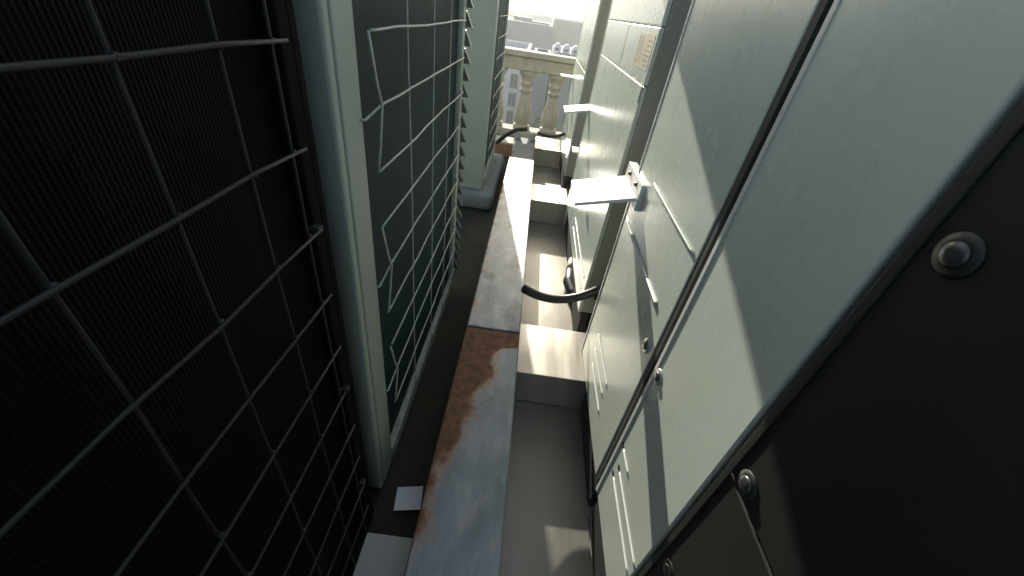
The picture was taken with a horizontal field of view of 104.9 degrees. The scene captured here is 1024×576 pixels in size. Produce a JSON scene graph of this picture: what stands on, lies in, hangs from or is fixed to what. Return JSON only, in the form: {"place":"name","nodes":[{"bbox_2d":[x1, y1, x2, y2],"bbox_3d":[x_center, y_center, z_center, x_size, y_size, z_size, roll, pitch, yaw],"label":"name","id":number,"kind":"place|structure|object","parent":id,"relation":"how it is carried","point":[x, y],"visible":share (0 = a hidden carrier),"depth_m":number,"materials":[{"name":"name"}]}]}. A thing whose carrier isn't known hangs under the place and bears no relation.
{"place":"outdoors","nodes":[
{"label":"outdoors","id":0,"kind":"place"},
{"bbox_2d":[501,40,531,124],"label":"building","id":1,"kind":"structure","parent":0,"point":[511,91],"depth_m":36.61,"materials":[{"name":"grey concrete"}]},
{"bbox_2d":[505,110,513,123],"bbox_3d":[-0.230,-16.295,37.513,0.790,1.160,0.118,8,35,-1],"label":"window","id":2,"kind":"structure","parent":1,"relation":"in","point":[509,114],"depth_m":37.52,"materials":[{"name":"grey glass"}]},
{"bbox_2d":[507,92,515,106],"bbox_3d":[-0.033,-17.545,36.617,0.790,1.160,0.118,8,35,-1],"label":"window","id":3,"kind":"structure","parent":1,"relation":"in","point":[511,96],"depth_m":36.63,"materials":[{"name":"grey glass"}]},
{"bbox_2d":[509,73,518,88],"bbox_3d":[0.163,-18.794,35.721,0.790,1.160,0.118,8,35,-1],"label":"window","id":4,"kind":"structure","parent":1,"relation":"in","point":[513,77],"depth_m":35.73,"materials":[{"name":"grey glass"}]},
{"bbox_2d":[506,16,551,50],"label":"building","id":5,"kind":"structure","parent":0,"point":[535,35],"depth_m":62.22,"materials":[{"name":"white concrete"}]},
{"bbox_2d":[513,15,532,20],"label":"roof hut","id":6,"kind":"object","parent":5,"relation":"on","point":[517,17],"visible":0.79,"depth_m":64.45,"materials":[{"name":"white"}]},
{"bbox_2d":[522,20,549,25],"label":"roof pipe","id":7,"kind":"object","parent":5,"relation":"on","point":[536,22],"visible":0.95,"depth_m":62.59,"materials":[{"name":"white"}]},
{"bbox_2d":[528,48,550,127],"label":"building","id":8,"kind":"structure","parent":0,"point":[538,93],"depth_m":32.77,"materials":[{"name":"grey concrete"}]},
{"bbox_2d":[531,15,551,23],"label":"building","id":9,"kind":"structure","parent":0,"point":[542,18],"depth_m":111.25,"materials":[{"name":"white glass"}]},
{"bbox_2d":[508,9,582,22],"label":"building","id":10,"kind":"structure","parent":0,"point":[519,13],"depth_m":156.06,"materials":[{"name":"white glass"}]},
{"bbox_2d":[509,3,583,20],"bbox_3d":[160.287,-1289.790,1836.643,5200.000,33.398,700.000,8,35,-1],"label":"hills","id":11,"kind":"structure","parent":0,"point":[512,6],"depth_m":1692.41,"materials":[{"name":"white"}]},
{"bbox_2d":[510,0,586,17],"label":"sky","id":12,"kind":"structure","parent":0,"point":[571,8],"materials":[{"name":"white"}]},
{"bbox_2d":[543,45,575,131],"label":"building","id":13,"kind":"structure","parent":0,"point":[564,93],"depth_m":32.80,"materials":[{"name":"grey concrete"}]},
{"bbox_2d":[553,43,560,52],"bbox_3d":[3.643,-19.248,31.486,0.600,0.600,0.615,8,35,-1],"label":"roof vent","id":14,"kind":"object","parent":13,"relation":"on","point":[557,47],"visible":1,"depth_m":31.26,"materials":[{"name":"white metal"}]},
{"bbox_2d":[562,44,569,53],"bbox_3d":[4.355,-19.143,31.497,0.600,0.600,0.615,8,35,-1],"label":"roof vent","id":15,"kind":"object","parent":13,"relation":"on","point":[566,49],"visible":1,"depth_m":31.29,"materials":[{"name":"white metal"}]},
{"bbox_2d":[567,78,571,92],"bbox_3d":[5.032,-16.528,31.986,0.940,1.260,0.118,8,35,-1],"label":"window","id":16,"kind":"structure","parent":13,"relation":"in","point":[570,79],"depth_m":32.06,"materials":[{"name":"grey glass"}]},
{"bbox_2d":[571,46,577,54],"bbox_3d":[5.068,-19.039,31.508,0.600,0.600,0.615,8,35,-1],"label":"roof vent","id":17,"kind":"object","parent":13,"relation":"on","point":[574,49],"visible":0.79,"depth_m":31.28,"materials":[{"name":"white metal"}]},
{"bbox_2d":[549,18,582,51],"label":"building","id":18,"kind":"structure","parent":0,"point":[564,32],"depth_m":73.62,"materials":[{"name":"white concrete"}]},
{"bbox_3d":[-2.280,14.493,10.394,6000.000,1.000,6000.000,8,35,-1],"label":"ground","id":19,"kind":"structure","parent":0,"visible":0},
{"bbox_2d":[528,114,558,131],"bbox_3d":[2.243,-6.877,30.347,5.000,11.543,4.080,22,37,18],"label":"tree","id":20,"kind":"object","parent":19,"relation":"on","point":[537,120],"visible":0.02,"depth_m":28.28,"materials":[{"name":"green plant"}]},
{"bbox_2d":[496,134,594,575],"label":"roof slab","id":21,"kind":"structure","parent":19,"relation":"on","point":[590,508],"depth_m":1.70,"materials":[{"name":"concrete"}]},
{"bbox_2d":[368,145,513,538],"bbox_3d":[-4.244,0.791,0.529,7.848,0.003,11.350,8,35,-1],"label":"roof surface","id":22,"kind":"object","parent":21,"relation":"on","point":[411,462],"depth_m":1.83,"materials":[{"name":"grey concrete"}]},
{"bbox_2d":[292,0,473,487],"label":"condenser unit","id":23,"kind":"object","parent":22,"relation":"on","point":[386,87],"visible":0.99,"depth_m":1.10,"materials":[{"name":"paint"}]},
{"bbox_2d":[353,533,412,575],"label":"concrete pad","id":24,"kind":"object","parent":22,"relation":"on","point":[383,555],"depth_m":1.23,"materials":[{"name":"grey concrete"}]},
{"bbox_2d":[0,0,373,575],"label":"condenser unit","id":25,"kind":"object","parent":24,"relation":"on","point":[177,395],"visible":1,"depth_m":0.41,"materials":[{"name":"black metal"}]},
{"bbox_2d":[394,486,422,510],"bbox_3d":[-0.369,0.752,1.407,0.092,0.015,0.080,4,36,-7],"label":"paper card","id":26,"kind":"object","parent":22,"relation":"on","point":[408,498],"visible":0.86,"depth_m":1.41,"materials":[{"name":"white paper"}]},
{"bbox_2d":[459,153,503,209],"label":"concrete plinth","id":27,"kind":"structure","parent":22,"relation":"on","point":[483,197],"depth_m":3.43,"materials":[{"name":"grey concrete"}]},
{"bbox_2d":[459,0,509,189],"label":"condenser unit","id":28,"kind":"object","parent":27,"relation":"on","point":[487,33],"visible":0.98,"depth_m":3.08,"materials":[{"name":"paint"}]},
{"bbox_2d":[495,127,526,144],"bbox_3d":[-0.066,-1.661,4.341,0.448,0.283,0.068,5,35,-5],"label":"hose","id":29,"kind":"object","parent":28,"relation":"attached to","point":[509,133],"visible":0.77,"depth_m":4.30,"materials":[{"name":"black rubber"}]},
{"bbox_2d":[495,135,513,156],"bbox_3d":[-0.109,-1.730,4.799,0.240,0.171,0.270,8,35,-1],"label":"clay block","id":30,"kind":"object","parent":22,"relation":"on","point":[504,147],"depth_m":4.70,"materials":[{"name":"stone"}]},
{"bbox_2d":[403,327,519,575],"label":"steel beam","id":31,"kind":"structure","parent":21,"relation":"on","point":[459,529],"depth_m":1.22,"materials":[{"name":"grey metal"}]},
{"bbox_2d":[467,156,533,334],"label":"steel beam","id":32,"kind":"structure","parent":21,"relation":"on","point":[497,301],"depth_m":2.26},
{"bbox_2d":[511,132,535,159],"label":"stub block","id":33,"kind":"structure","parent":21,"relation":"on","point":[523,147],"depth_m":4.29,"materials":[{"name":"grey concrete"}]},
{"bbox_2d":[496,46,575,139],"bbox_3d":[0.264,-2.617,5.368,6.572,1.044,0.280,8,35,-1],"label":"balustrade","id":34,"kind":"object","parent":21,"relation":"on","point":[529,64],"visible":0.15,"depth_m":5.21,"materials":[{"name":"stone"}]},
{"bbox_2d":[500,165,591,575],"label":"floor sheet","id":35,"kind":"object","parent":21,"relation":"on","point":[546,531],"visible":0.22,"depth_m":1.57,"materials":[{"name":"beige metal"}]},
{"bbox_2d":[533,136,560,167],"bbox_3d":[0.427,-1.649,4.772,0.321,0.198,0.520,8,35,-1],"label":"cross box","id":36,"kind":"object","parent":35,"relation":"on","point":[547,152],"visible":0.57,"depth_m":4.59,"materials":[{"name":"grey metal"}]},
{"bbox_2d":[529,184,567,224],"bbox_3d":[0.314,-0.739,3.479,0.321,0.198,0.370,8,35,-1],"label":"cross box","id":37,"kind":"object","parent":35,"relation":"on","point":[548,205],"visible":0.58,"depth_m":3.35,"materials":[{"name":"white metal"}]},
{"bbox_2d":[515,324,585,408],"bbox_3d":[0.188,0.375,1.899,0.346,0.198,0.325,8,35,-1],"label":"cross box","id":38,"kind":"object","parent":35,"relation":"on","point":[550,367],"visible":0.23,"depth_m":1.80,"materials":[{"name":"beige metal"}]},
{"bbox_2d":[559,0,611,189],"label":"cabinet","id":39,"kind":"object","parent":21,"relation":"on","point":[595,19],"visible":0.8,"depth_m":3.60,"materials":[{"name":"white metal"}]},
{"bbox_2d":[537,131,565,137],"bbox_3d":[0.474,-1.713,4.331,0.385,0.131,0.034,8,35,-1],"label":"hose","id":40,"kind":"object","parent":39,"relation":"attached to","point":[550,136],"visible":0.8,"depth_m":4.34,"materials":[{"name":"black rubber"}]},
{"bbox_2d":[564,0,691,332],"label":"cabinet","id":41,"kind":"object","parent":21,"relation":"on","point":[641,39],"visible":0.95,"depth_m":1.88,"materials":[{"name":"white metal"}]},
{"bbox_2d":[563,257,572,293],"bbox_3d":[0.388,-0.064,2.622,0.098,0.120,0.386,6,35,-4],"label":"insulated pipe","id":42,"kind":"object","parent":41,"relation":"attached to","point":[567,282],"visible":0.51,"depth_m":2.59,"materials":[{"name":"silver metal"}]},
{"bbox_2d":[571,0,833,505],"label":"cabinet","id":43,"kind":"object","parent":21,"relation":"on","point":[736,67],"visible":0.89,"depth_m":1.00,"materials":[{"name":"white metal"}]},
{"bbox_2d":[521,283,601,303],"bbox_3d":[0.266,0.007,1.858,0.447,0.162,0.042,4,36,-8],"label":"hose","id":44,"kind":"object","parent":43,"relation":"attached to","point":[527,290],"visible":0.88,"depth_m":1.86,"materials":[{"name":"black rubber"}]},
{"bbox_2d":[589,0,1023,575],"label":"cabinet","id":45,"kind":"object","parent":21,"relation":"on","point":[893,118],"visible":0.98,"depth_m":0.54,"materials":[{"name":"white metal"}]},
{"bbox_2d":[638,101,1023,575],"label":"cabinet","id":46,"kind":"object","parent":21,"relation":"on","point":[886,438],"visible":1,"depth_m":0.38,"materials":[{"name":"metal"}]}
]}

